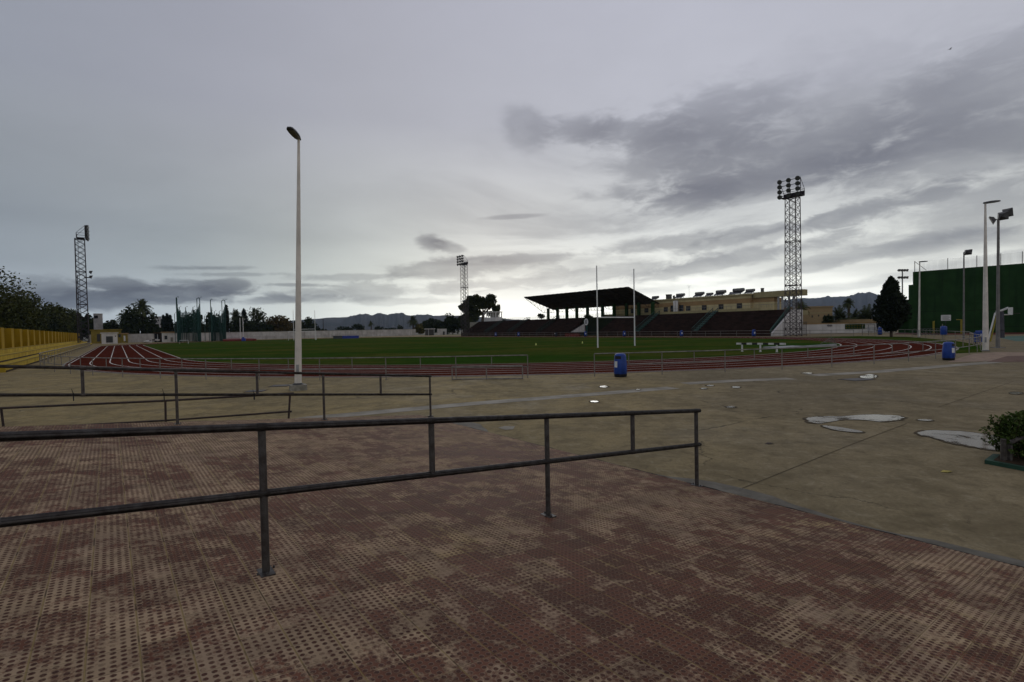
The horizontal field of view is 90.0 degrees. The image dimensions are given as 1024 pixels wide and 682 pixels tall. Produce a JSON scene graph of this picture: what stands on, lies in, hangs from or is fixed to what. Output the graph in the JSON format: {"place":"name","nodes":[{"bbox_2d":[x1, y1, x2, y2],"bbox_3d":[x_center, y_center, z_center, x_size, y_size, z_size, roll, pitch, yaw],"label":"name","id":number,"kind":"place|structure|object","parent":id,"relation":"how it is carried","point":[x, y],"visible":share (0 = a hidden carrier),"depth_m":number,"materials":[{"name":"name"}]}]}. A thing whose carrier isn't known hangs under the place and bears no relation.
{"place":"outdoors","nodes":[
{"label":"outdoors","id":0,"kind":"place"},
{"bbox_2d":[93,313,102,328],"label":"water tower","id":1,"kind":"structure","parent":0,"point":[98,320],"depth_m":160.03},
{"bbox_2d":[83,330,461,340],"bbox_3d":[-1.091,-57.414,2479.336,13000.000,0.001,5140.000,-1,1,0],"label":"ground","id":2,"kind":"structure","parent":0,"point":[460,331],"depth_m":287.35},
{"bbox_2d":[65,309,81,332],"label":"broadleaf tree","id":3,"kind":"object","parent":2,"relation":"on","point":[72,323],"visible":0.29,"depth_m":173.42,"materials":[{"name":"green plant"}]},
{"bbox_2d":[82,313,93,338],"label":"broadleaf tree","id":4,"kind":"object","parent":2,"relation":"on","point":[91,323],"visible":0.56,"depth_m":163.01,"materials":[{"name":"green plant"}]},
{"bbox_2d":[103,319,120,328],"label":"broadleaf tree","id":5,"kind":"object","parent":2,"relation":"on","point":[111,324],"visible":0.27,"depth_m":171.51,"materials":[{"name":"green plant"}]},
{"bbox_2d":[119,303,158,333],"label":"broadleaf tree","id":6,"kind":"object","parent":2,"relation":"on","point":[146,321],"visible":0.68,"depth_m":169.59,"materials":[{"name":"green plant"}]},
{"bbox_2d":[160,315,166,331],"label":"cypress","id":7,"kind":"object","parent":2,"relation":"on","point":[163,323],"visible":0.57,"depth_m":181.42,"materials":[{"name":"green plant"}]},
{"bbox_2d":[167,315,173,331],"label":"cypress","id":8,"kind":"object","parent":2,"relation":"on","point":[170,325],"visible":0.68,"depth_m":183.41,"materials":[{"name":"green plant"}]},
{"bbox_2d":[201,323,210,332],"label":"broadleaf tree","id":9,"kind":"object","parent":2,"relation":"on","point":[206,328],"visible":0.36,"depth_m":191.09,"materials":[{"name":"green plant"}]},
{"bbox_2d":[225,305,229,331],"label":"cypress","id":10,"kind":"object","parent":2,"relation":"on","point":[227,318],"visible":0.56,"depth_m":196.18,"materials":[{"name":"green plant"}]},
{"bbox_2d":[228,315,242,331],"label":"broadleaf tree","id":11,"kind":"object","parent":2,"relation":"on","point":[236,324],"visible":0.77,"depth_m":195.45,"materials":[{"name":"green plant"}]},
{"bbox_2d":[229,308,245,320],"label":"palm tree","id":12,"kind":"object","parent":2,"relation":"on","point":[234,313],"visible":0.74,"depth_m":199.45,"materials":[{"name":"green plant"}]},
{"bbox_2d":[241,320,259,331],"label":"broadleaf tree","id":13,"kind":"object","parent":2,"relation":"on","point":[249,326],"visible":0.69,"depth_m":197.65,"materials":[{"name":"green plant"}]},
{"bbox_2d":[247,307,267,323],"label":"airy tree","id":14,"kind":"object","parent":2,"relation":"on","point":[260,317],"visible":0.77,"depth_m":207.92,"materials":[{"name":"green plant"}]},
{"bbox_2d":[255,322,274,331],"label":"broadleaf tree","id":15,"kind":"object","parent":2,"relation":"on","point":[264,326],"visible":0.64,"depth_m":202.69,"materials":[{"name":"green plant"}]},
{"bbox_2d":[265,315,292,330],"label":"broadleaf tree","id":16,"kind":"object","parent":2,"relation":"on","point":[280,323],"visible":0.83,"depth_m":207.48,"materials":[{"name":"green plant"}]},
{"bbox_2d":[304,317,319,330],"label":"broadleaf tree","id":17,"kind":"object","parent":2,"relation":"on","point":[310,324],"visible":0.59,"depth_m":221.08,"materials":[{"name":"green plant"}]},
{"bbox_2d":[407,316,417,328],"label":"palm tree","id":18,"kind":"object","parent":2,"relation":"on","point":[412,321],"visible":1,"depth_m":256.81,"materials":[{"name":"green plant"}]},
{"bbox_2d":[414,323,425,333],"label":"broadleaf tree","id":19,"kind":"object","parent":2,"relation":"on","point":[418,327],"visible":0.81,"depth_m":258.55,"materials":[{"name":"green plant"}]},
{"bbox_2d":[422,318,443,332],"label":"broadleaf tree","id":20,"kind":"object","parent":2,"relation":"on","point":[430,323],"visible":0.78,"depth_m":229.32,"materials":[{"name":"green plant"}]},
{"bbox_2d":[435,322,453,333],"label":"broadleaf tree","id":21,"kind":"object","parent":2,"relation":"on","point":[440,326],"visible":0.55,"depth_m":228.89,"materials":[{"name":"green plant"}]},
{"bbox_2d":[443,312,460,333],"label":"broadleaf tree","id":22,"kind":"object","parent":2,"relation":"on","point":[449,321],"visible":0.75,"depth_m":228.98,"materials":[{"name":"green plant"}]},
{"bbox_2d":[456,315,468,331],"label":"broadleaf tree","id":23,"kind":"object","parent":2,"relation":"on","point":[459,321],"visible":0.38,"depth_m":215.78,"materials":[{"name":"green plant"}]},
{"bbox_2d":[229,313,513,331],"bbox_3d":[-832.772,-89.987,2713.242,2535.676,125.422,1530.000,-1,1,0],"label":"hills","id":24,"kind":"structure","parent":0,"point":[394,320],"depth_m":2471.34,"materials":[{"name":"grey"}]},
{"bbox_2d":[65,336,942,376],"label":"running track","id":25,"kind":"structure","parent":0,"point":[538,369],"depth_m":30.16,"materials":[{"name":"rubber"}]},
{"bbox_2d":[68,336,942,376],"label":"lane lines","id":26,"kind":"object","parent":25,"relation":"on","point":[502,368],"visible":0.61,"depth_m":30.11,"materials":[{"name":"paint"}]},
{"bbox_2d":[762,344,836,349],"bbox_3d":[23.233,0.460,43.314,8.883,0.240,2.500,-2,1,-22],"label":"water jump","id":27,"kind":"object","parent":25,"relation":"in","point":[800,346],"visible":0.54,"depth_m":43.13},
{"bbox_2d":[0,330,1023,560],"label":"plaza","id":28,"kind":"structure","parent":0,"point":[896,480],"depth_m":12.27,"materials":[{"name":"concrete"}]},
{"bbox_2d":[0,303,31,328],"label":"broadleaf tree","id":29,"kind":"object","parent":28,"relation":"on","point":[25,325],"visible":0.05,"depth_m":71.94,"materials":[{"name":"green plant"}]},
{"bbox_2d":[0,266,41,329],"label":"broadleaf tree","id":30,"kind":"object","parent":28,"relation":"on","point":[9,305],"visible":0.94,"depth_m":64.84,"materials":[{"name":"green plant"}]},
{"bbox_2d":[6,287,51,330],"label":"broadleaf tree","id":31,"kind":"object","parent":28,"relation":"on","point":[42,315],"visible":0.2,"depth_m":90.43,"materials":[{"name":"green plant"}]},
{"bbox_2d":[0,327,79,348],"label":"yellow wall","id":32,"kind":"structure","parent":28,"relation":"on","point":[11,337],"depth_m":61.95,"materials":[{"name":"paint"}]},
{"bbox_2d":[0,340,91,372],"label":"terrace steps","id":33,"kind":"structure","parent":28,"relation":"on","point":[25,355],"depth_m":46.13,"materials":[{"name":"concrete"}]},
{"bbox_2d":[74,225,92,342],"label":"floodlight tower","id":34,"kind":"structure","parent":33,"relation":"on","point":[87,238],"depth_m":109.71,"materials":[{"name":"grey metal"}]},
{"bbox_2d":[37,309,58,331],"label":"broadleaf tree","id":35,"kind":"object","parent":28,"relation":"on","point":[52,326],"visible":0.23,"depth_m":116.69,"materials":[{"name":"green plant"}]},
{"bbox_2d":[41,302,71,332],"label":"broadleaf tree","id":36,"kind":"object","parent":28,"relation":"on","point":[58,312],"visible":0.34,"depth_m":128.05,"materials":[{"name":"green plant"}]},
{"bbox_2d":[90,329,121,343],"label":"yellow building","id":37,"kind":"structure","parent":28,"relation":"on","point":[96,338],"depth_m":153.08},
{"bbox_2d":[100,332,117,343],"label":"white hut","id":38,"kind":"object","parent":28,"relation":"on","point":[109,337],"visible":1,"depth_m":141.91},
{"bbox_2d":[117,315,138,333],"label":"broadleaf tree","id":39,"kind":"object","parent":28,"relation":"on","point":[125,325],"visible":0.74,"depth_m":166.87,"materials":[{"name":"green plant"}]},
{"bbox_2d":[133,299,153,333],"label":"palm tree","id":40,"kind":"object","parent":28,"relation":"on","point":[142,307],"visible":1,"depth_m":170.23,"materials":[{"name":"green plant"}]},
{"bbox_2d":[0,392,293,426],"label":"railing","id":41,"kind":"object","parent":28,"relation":"on","point":[106,403],"visible":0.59,"depth_m":11.58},
{"bbox_2d":[144,322,162,333],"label":"broadleaf tree","id":42,"kind":"object","parent":28,"relation":"on","point":[153,327],"visible":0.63,"depth_m":169.33,"materials":[{"name":"green plant"}]},
{"bbox_2d":[161,332,174,341],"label":"store hut","id":43,"kind":"object","parent":28,"relation":"on","point":[168,336],"visible":0.95,"depth_m":153.59,"materials":[{"name":"paint"}]},
{"bbox_2d":[176,296,200,341],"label":"throwing cage","id":44,"kind":"object","parent":28,"relation":"on","point":[192,326],"visible":0.93,"depth_m":152.48,"materials":[{"name":"fabric"}]},
{"bbox_2d":[210,299,225,340],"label":"throwing cage","id":45,"kind":"object","parent":28,"relation":"on","point":[218,328],"visible":0.84,"depth_m":158.09,"materials":[{"name":"fabric"}]},
{"bbox_2d":[223,338,256,340],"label":"runway mat","id":46,"kind":"object","parent":28,"relation":"on","point":[239,339],"visible":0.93,"depth_m":146.16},
{"bbox_2d":[88,329,415,342],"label":"boundary wall","id":47,"kind":"structure","parent":28,"relation":"on","point":[271,334],"depth_m":190.52,"materials":[{"name":"concrete"}]},
{"bbox_2d":[39,342,527,379],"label":"track fence","id":48,"kind":"object","parent":28,"relation":"on","point":[67,349],"visible":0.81,"depth_m":22.72,"materials":[{"name":"metal"}]},
{"bbox_2d":[286,127,306,390],"bbox_3d":[-7.598,-2.759,18.031,0.601,9.066,1.210,-2,2,-29],"label":"street lamp","id":49,"kind":"object","parent":28,"relation":"on","point":[298,385],"visible":1,"depth_m":18.25,"materials":[{"name":"metal"}]},
{"bbox_2d":[457,255,471,335],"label":"floodlight tower","id":50,"kind":"structure","parent":28,"relation":"on","point":[464,275],"depth_m":159.73,"materials":[{"name":"metal"}]},
{"bbox_2d":[458,293,500,328],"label":"umbrella pine","id":51,"kind":"object","parent":28,"relation":"on","point":[477,302],"visible":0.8,"depth_m":183.19,"materials":[{"name":"green plant"}]},
{"bbox_2d":[451,365,522,379],"bbox_3d":[-1.017,1.291,20.947,2.945,0.572,0.044,-1,1,4],"label":"barrier","id":52,"kind":"object","parent":28,"relation":"on","point":[486,378],"visible":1,"depth_m":20.93,"materials":[{"name":"metal"}]},
{"bbox_2d":[299,387,678,417],"bbox_3d":[-0.662,1.729,14.170,13.338,0.001,1.324,-2,2,-28],"label":"paving band","id":53,"kind":"object","parent":28,"relation":"on","point":[474,403],"visible":0.71,"depth_m":14.29,"materials":[{"name":"concrete"}]},
{"bbox_2d":[145,337,839,364],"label":"pitch","id":54,"kind":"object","parent":28,"relation":"on","point":[551,349],"visible":0.92,"depth_m":52.00,"materials":[{"name":"green plant"}]},
{"bbox_2d":[596,266,634,347],"bbox_3d":[10.537,-3.407,51.698,5.734,8.050,0.140,-2,2,-38],"label":"rugby goal","id":55,"kind":"object","parent":54,"relation":"on","point":[614,317],"visible":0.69,"depth_m":51.10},
{"bbox_2d":[736,343,785,351],"bbox_3d":[18.180,0.470,37.480,3.373,0.662,0.240,0,2,43],"label":"steeplechase barrier","id":56,"kind":"object","parent":54,"relation":"on","point":[759,344],"visible":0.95,"depth_m":37.43,"materials":[{"name":"white paint"}]},
{"bbox_2d":[62,336,958,376],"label":"track kerb","id":57,"kind":"structure","parent":28,"relation":"on","point":[546,374],"depth_m":25.24,"materials":[{"name":"concrete"}]},
{"bbox_2d":[0,415,1023,681],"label":"tiled ramp","id":58,"kind":"structure","parent":28,"relation":"on","point":[612,573],"depth_m":3.50,"materials":[{"name":"tile"}]},
{"bbox_2d":[0,365,433,424],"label":"handrail","id":59,"kind":"object","parent":58,"relation":"on","point":[176,394],"visible":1,"depth_m":9.27,"materials":[{"name":"metal"}]},
{"bbox_2d":[0,408,703,577],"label":"handrail","id":60,"kind":"object","parent":58,"relation":"on","point":[263,493],"visible":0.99,"depth_m":3.39,"materials":[{"name":"metal"}]},
{"bbox_2d":[426,416,1023,567],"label":"ramp edge gap","id":61,"kind":"object","parent":58,"relation":"on","point":[786,507],"visible":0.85,"depth_m":5.61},
{"bbox_2d":[614,353,626,376],"bbox_3d":[4.457,0.986,21.055,0.530,0.970,0.530,-1,1,0],"label":"litter bin","id":62,"kind":"object","parent":28,"relation":"on","point":[620,365],"visible":1,"depth_m":20.84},
{"bbox_2d":[462,304,802,335],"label":"grandstand","id":63,"kind":"object","parent":28,"relation":"on","point":[714,323],"visible":0.93,"depth_m":107.04,"materials":[{"name":"concrete"}]},
{"bbox_2d":[483,311,501,320],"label":"press booth","id":64,"kind":"object","parent":63,"relation":"on","point":[493,318],"visible":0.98,"depth_m":162.23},
{"bbox_2d":[524,287,659,318],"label":"grandstand roof","id":65,"kind":"structure","parent":63,"relation":"on","point":[613,298],"depth_m":125.64,"materials":[{"name":"metal"}]},
{"bbox_2d":[604,289,807,316],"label":"pavilion","id":66,"kind":"structure","parent":63,"relation":"on","point":[767,300],"depth_m":105.56,"materials":[{"name":"paint"}]},
{"bbox_2d":[731,288,744,294],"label":"solar heater","id":67,"kind":"object","parent":66,"relation":"on","point":[737,290],"visible":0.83,"depth_m":105.43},
{"bbox_2d":[462,330,853,335],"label":"track fence","id":68,"kind":"object","parent":28,"relation":"on","point":[544,334],"visible":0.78,"depth_m":92.74,"materials":[{"name":"metal"}]},
{"bbox_2d":[683,378,791,383],"bbox_3d":[8.266,1.451,18.687,4.492,0.001,0.768,-1,1,-13],"label":"paving band","id":69,"kind":"object","parent":28,"relation":"on","point":[719,381],"visible":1,"depth_m":18.68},
{"bbox_2d":[455,422,1023,566],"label":"mortar strip","id":70,"kind":"object","parent":28,"relation":"on","point":[748,493],"visible":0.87,"depth_m":5.80,"materials":[{"name":"concrete"}]},
{"bbox_2d":[594,333,980,376],"bbox_3d":[21.648,0.476,29.628,39.752,1.023,4.719,-2,2,-31],"label":"track fence","id":71,"kind":"object","parent":28,"relation":"on","point":[978,338],"visible":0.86,"depth_m":23.32,"materials":[{"name":"metal"}]},
{"bbox_2d":[777,176,806,335],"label":"floodlight tower","id":72,"kind":"structure","parent":28,"relation":"on","point":[798,194],"depth_m":82.18,"materials":[{"name":"metal"}]},
{"bbox_2d":[743,443,853,487],"bbox_3d":[4.338,1.793,7.553,3.762,0.001,0.014,-2,2,-38],"label":"expansion joint","id":73,"kind":"object","parent":28,"relation":"on","point":[796,466],"visible":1,"depth_m":7.31,"materials":[{"name":"concrete"}]},
{"bbox_2d":[821,314,833,322],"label":"shrub","id":74,"kind":"object","parent":28,"relation":"on","point":[828,318],"visible":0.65,"depth_m":111.47,"materials":[{"name":"green plant"}]},
{"bbox_2d":[832,305,851,322],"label":"palm tree","id":75,"kind":"object","parent":28,"relation":"on","point":[839,314],"visible":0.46,"depth_m":119.37,"materials":[{"name":"green plant"}]},
{"bbox_2d":[823,425,861,431],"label":"puddle","id":76,"kind":"object","parent":28,"relation":"on","point":[842,428],"visible":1,"depth_m":9.88,"materials":[{"name":"grey liquid"}]},
{"bbox_2d":[803,322,889,333],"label":"court wall","id":77,"kind":"structure","parent":28,"relation":"on","point":[821,328],"depth_m":97.99,"materials":[{"name":"white concrete"}]},
{"bbox_2d":[802,414,907,423],"bbox_3d":[7.277,1.653,10.910,2.399,0.001,0.998,-1,1,0],"label":"damp patch","id":78,"kind":"object","parent":28,"relation":"on","point":[807,421],"visible":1,"depth_m":10.83,"materials":[{"name":"concrete"}]},
{"bbox_2d":[806,414,904,422],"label":"puddle","id":79,"kind":"object","parent":28,"relation":"on","point":[876,417],"visible":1,"depth_m":10.94,"materials":[{"name":"grey liquid"}]},
{"bbox_2d":[837,378,875,380],"bbox_3d":[12.348,1.379,18.349,1.000,0.021,0.700,-2,1,-17],"label":"drain cover","id":80,"kind":"object","parent":28,"relation":"on","point":[856,379],"visible":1,"depth_m":18.25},
{"bbox_2d":[834,319,879,322],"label":"brown parapet","id":81,"kind":"structure","parent":28,"relation":"on","point":[856,320],"depth_m":112.61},
{"bbox_2d":[852,304,873,318],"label":"palm tree","id":82,"kind":"object","parent":28,"relation":"on","point":[867,313],"visible":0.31,"depth_m":119.61,"materials":[{"name":"green plant"}]},
{"bbox_2d":[862,324,876,334],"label":"rail frame","id":83,"kind":"object","parent":28,"relation":"on","point":[874,328],"visible":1,"depth_m":77.73,"materials":[{"name":"metal"}]},
{"bbox_2d":[813,336,981,352],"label":"grass verge","id":84,"kind":"object","parent":28,"relation":"on","point":[963,349],"depth_m":55.82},
{"bbox_2d":[870,276,912,336],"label":"broad cypress","id":85,"kind":"object","parent":84,"relation":"on","point":[891,312],"visible":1,"depth_m":67.18,"materials":[{"name":"green plant"}]},
{"bbox_2d":[940,324,946,339],"bbox_3d":[45.797,-0.964,54.309,0.580,1.700,0.571,-1,1,0],"label":"post bin","id":86,"kind":"object","parent":84,"relation":"on","point":[943,330],"visible":1,"depth_m":54.11,"materials":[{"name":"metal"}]},
{"bbox_2d":[897,269,908,292],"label":"court floodlight","id":87,"kind":"object","parent":28,"relation":"on","point":[902,271],"visible":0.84,"depth_m":99.62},
{"bbox_2d":[806,362,1001,375],"bbox_3d":[17.639,1.186,22.323,12.551,0.001,1.018,-2,1,-22],"label":"paving band","id":88,"kind":"object","parent":28,"relation":"on","point":[904,369],"visible":1,"depth_m":21.85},
{"bbox_2d":[918,261,927,336],"bbox_3d":[51.867,-5.290,64.687,1.340,9.623,0.372,-1,1,-4],"label":"street lamp","id":89,"kind":"object","parent":28,"relation":"on","point":[919,300],"visible":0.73,"depth_m":64.60,"materials":[{"name":"grey metal"}]},
{"bbox_2d":[877,329,973,343],"bbox_3d":[46.427,-0.668,57.691,2.231,1.023,35.997,0,2,25],"label":"track fence","id":90,"kind":"object","parent":28,"relation":"on","point":[931,334],"visible":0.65,"depth_m":58.09,"materials":[{"name":"metal"}]},
{"bbox_2d":[942,342,954,359],"bbox_3d":[22.603,0.515,26.508,0.524,0.960,0.528,-1,1,0],"label":"litter bin","id":91,"kind":"object","parent":28,"relation":"on","point":[948,350],"visible":0.98,"depth_m":26.32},
{"bbox_2d":[914,430,997,450],"bbox_3d":[7.952,1.690,8.807,1.318,0.001,1.700,-1,1,0],"label":"damp patch","id":92,"kind":"object","parent":28,"relation":"on","point":[954,442],"visible":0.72,"depth_m":8.90,"materials":[{"name":"concrete"}]},
{"bbox_2d":[918,430,999,449],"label":"puddle","id":93,"kind":"object","parent":28,"relation":"on","point":[974,440],"visible":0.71,"depth_m":8.97,"materials":[{"name":"white liquid"}]},
{"bbox_2d":[898,251,1023,332],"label":"fronton wall","id":94,"kind":"structure","parent":28,"relation":"on","point":[941,292],"depth_m":83.33,"materials":[{"name":"paint"}]},
{"bbox_2d":[963,249,971,339],"bbox_3d":[48.437,-4.966,54.693,1.062,9.583,0.734,-1,1,0],"label":"court floodlight","id":95,"kind":"object","parent":28,"relation":"on","point":[967,252],"visible":0.94,"depth_m":54.56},
{"bbox_2d":[981,200,1000,350],"bbox_3d":[31.370,-4.261,33.489,1.287,9.840,0.473,-1,1,-4],"label":"street lamp","id":96,"kind":"object","parent":28,"relation":"on","point":[985,337],"visible":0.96,"depth_m":33.40,"materials":[{"name":"grey metal"}]},
{"bbox_2d":[989,207,1013,347],"bbox_3d":[35.171,-4.521,37.043,1.571,10.044,0.768,-1,1,0],"label":"court floodlight","id":97,"kind":"object","parent":28,"relation":"on","point":[1004,214],"visible":0.98,"depth_m":36.89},
{"bbox_2d":[985,454,1023,470],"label":"planter","id":98,"kind":"object","parent":28,"relation":"on","point":[1016,463],"visible":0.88,"depth_m":7.21,"materials":[{"name":"concrete"}]},
{"bbox_2d":[978,410,1023,458],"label":"shrub","id":99,"kind":"object","parent":98,"relation":"on","point":[1004,429],"visible":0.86,"depth_m":7.48,"materials":[{"name":"green plant"}]},
{"bbox_2d":[989,307,1019,341],"bbox_3d":[46.119,-1.573,47.940,2.729,3.242,1.146,-1,1,-14],"label":"basketball hoop","id":100,"kind":"object","parent":28,"relation":"on","point":[1010,310],"visible":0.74,"depth_m":48.09,"materials":[{"name":"white paint"}]},
{"bbox_2d":[1000,436,1023,460],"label":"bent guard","id":101,"kind":"object","parent":28,"relation":"on","point":[1003,448],"visible":0.73,"depth_m":7.25,"materials":[{"name":"metal"}]},
{"bbox_2d":[0,0,1023,331],"label":"sky","id":102,"kind":"structure","parent":0,"point":[542,144],"materials":[{"name":"grey"}]},
{"bbox_2d":[786,306,833,322],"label":"beige building","id":103,"kind":"structure","parent":0,"point":[816,313],"depth_m":119.91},
{"bbox_2d":[785,292,878,319],"bbox_3d":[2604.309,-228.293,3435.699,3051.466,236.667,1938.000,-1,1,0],"label":"hills","id":104,"kind":"structure","parent":0,"point":[860,300],"depth_m":3197.52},
{"bbox_2d":[842,298,854,317],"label":"palm tree","id":105,"kind":"object","parent":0,"point":[847,304],"visible":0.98,"depth_m":164.57,"materials":[{"name":"green plant"}]},
{"bbox_2d":[896,332,1023,334],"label":"court floor","id":106,"kind":"structure","parent":0,"point":[965,333],"depth_m":77.09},
{"bbox_2d":[949,352,1023,361],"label":"paving","id":107,"kind":"structure","parent":0,"point":[983,356],"depth_m":28.65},
{"bbox_2d":[1000,311,1004,337],"bbox_3d":[38.984,-1.309,40.761,0.268,2.100,0.268,-1,1,0],"label":"post pad","id":108,"kind":"object","parent":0,"point":[1002,331],"visible":0.79,"depth_m":40.64,"materials":[{"name":"black paint"}]},
{"bbox_2d":[988,356,1023,361],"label":"paving","id":109,"kind":"structure","parent":0,"point":[1012,359],"depth_m":26.10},
{"bbox_2d":[1003,336,1023,340],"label":"court floor","id":110,"kind":"structure","parent":0,"point":[1016,338],"depth_m":54.75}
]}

